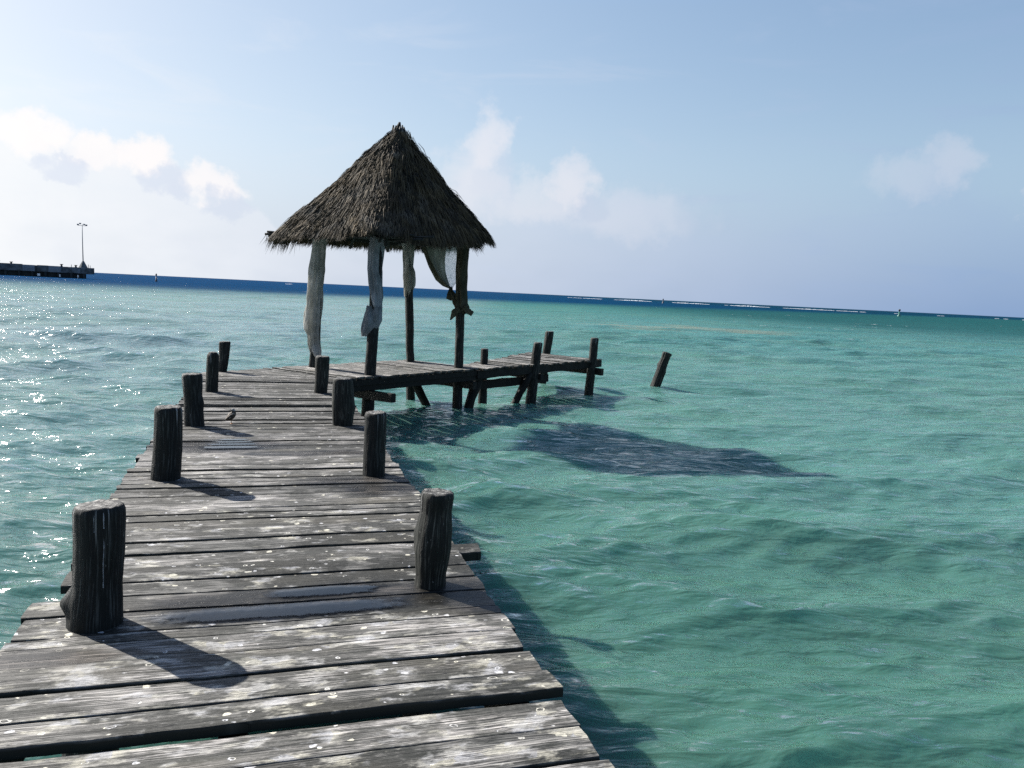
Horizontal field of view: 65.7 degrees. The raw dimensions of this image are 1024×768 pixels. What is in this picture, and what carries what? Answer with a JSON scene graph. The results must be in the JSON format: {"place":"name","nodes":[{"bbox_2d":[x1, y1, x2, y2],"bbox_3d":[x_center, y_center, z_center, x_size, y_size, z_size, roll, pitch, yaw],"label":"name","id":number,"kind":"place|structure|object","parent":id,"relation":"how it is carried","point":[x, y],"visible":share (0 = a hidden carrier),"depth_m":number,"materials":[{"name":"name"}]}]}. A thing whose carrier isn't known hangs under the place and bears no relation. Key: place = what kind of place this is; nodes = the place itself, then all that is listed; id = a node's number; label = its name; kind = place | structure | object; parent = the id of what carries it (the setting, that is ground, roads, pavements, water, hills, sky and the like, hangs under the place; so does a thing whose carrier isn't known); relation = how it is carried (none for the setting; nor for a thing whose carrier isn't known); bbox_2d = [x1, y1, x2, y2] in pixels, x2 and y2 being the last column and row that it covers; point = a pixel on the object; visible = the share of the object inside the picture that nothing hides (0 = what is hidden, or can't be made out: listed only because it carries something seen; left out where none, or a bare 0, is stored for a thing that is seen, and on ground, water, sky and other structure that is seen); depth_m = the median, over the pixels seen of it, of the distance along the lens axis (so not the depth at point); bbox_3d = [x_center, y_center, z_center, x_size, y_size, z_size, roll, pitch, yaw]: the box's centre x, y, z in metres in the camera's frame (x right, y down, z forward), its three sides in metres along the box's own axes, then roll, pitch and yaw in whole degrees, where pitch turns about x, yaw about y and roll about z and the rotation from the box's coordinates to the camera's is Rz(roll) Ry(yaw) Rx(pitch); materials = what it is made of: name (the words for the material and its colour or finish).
{"place":"outdoors","nodes":[
{"label":"outdoors","id":0,"kind":"place"},
{"bbox_2d":[0,273,1023,767],"bbox_3d":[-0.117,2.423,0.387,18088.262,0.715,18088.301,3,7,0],"label":"water","id":1,"kind":"structure","parent":0,"point":[762,537],"depth_m":10.69,"materials":[{"name":"teal liquid"}]},
{"bbox_2d":[0,261,93,278],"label":"jetty","id":2,"kind":"object","parent":1,"relation":"in","point":[13,269],"visible":0.98,"depth_m":281.87,"materials":[{"name":"concrete"}]},
{"bbox_2d":[77,223,87,267],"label":"light mast","id":3,"kind":"object","parent":2,"relation":"on","point":[83,265],"visible":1,"depth_m":288.59,"materials":[{"name":"metal"}]},
{"bbox_2d":[0,331,614,767],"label":"pier","id":4,"kind":"structure","parent":1,"relation":"in","point":[282,551],"depth_m":3.72,"materials":[{"name":"grey wood"}]},
{"bbox_2d":[225,409,235,423],"bbox_3d":[-3.117,0.356,8.784,0.119,0.171,0.094,0,7,-20],"label":"shorebird","id":5,"kind":"object","parent":4,"relation":"on","point":[231,415],"visible":1,"depth_m":8.76,"materials":[{"name":"grey"}]},
{"bbox_2d":[260,122,496,419],"bbox_3d":[-2.448,-1.810,15.545,3.675,6.503,3.749,7,8,34],"label":"thatched hut","id":6,"kind":"object","parent":4,"relation":"on","point":[392,189],"visible":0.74,"depth_m":14.61,"materials":[{"name":"brown plant"}]},
{"bbox_2d":[303,239,327,355],"bbox_3d":[-3.721,-1.643,15.014,0.440,2.293,0.317,3,7,0],"label":"curtain","id":7,"kind":"object","parent":6,"relation":"hanging from","point":[314,297],"visible":0.99,"depth_m":14.92,"materials":[{"name":"white fabric"}]},
{"bbox_2d":[361,236,384,336],"bbox_3d":[-2.471,-1.721,14.149,0.378,1.814,0.334,0,7,-22],"label":"curtain","id":8,"kind":"object","parent":6,"relation":"hanging from","point":[372,318],"visible":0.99,"depth_m":14.05,"materials":[{"name":"white fabric"}]},
{"bbox_2d":[402,243,415,296],"bbox_3d":[-2.239,-2.509,17.135,0.344,1.267,0.295,3,7,0],"label":"curtain","id":9,"kind":"object","parent":6,"relation":"hanging from","point":[409,278],"visible":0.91,"depth_m":17.07,"materials":[{"name":"white fabric"}]},
{"bbox_2d":[422,244,473,319],"bbox_3d":[-1.450,-2.252,16.519,1.550,1.806,0.362,7,8,30],"label":"curtain","id":10,"kind":"object","parent":6,"relation":"hanging from","point":[436,261],"visible":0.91,"depth_m":16.39,"materials":[{"name":"white fabric"}]},
{"bbox_2d":[650,351,671,386],"bbox_3d":[4.055,0.016,22.498,0.839,1.916,0.338,3,7,0],"label":"leaning pile","id":11,"kind":"object","parent":1,"relation":"in","point":[660,373],"visible":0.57,"depth_m":22.33,"materials":[{"name":"wood"}]},
{"bbox_2d":[568,297,997,318],"bbox_3d":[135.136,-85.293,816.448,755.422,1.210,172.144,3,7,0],"label":"surf","id":12,"kind":"structure","parent":1,"relation":"on","point":[749,306],"depth_m":832.61,"materials":[{"name":"white liquid"}]},
{"bbox_2d":[0,0,1023,317],"label":"sky","id":13,"kind":"structure","parent":0,"point":[837,154],"materials":[{"name":"blue"}]}
]}

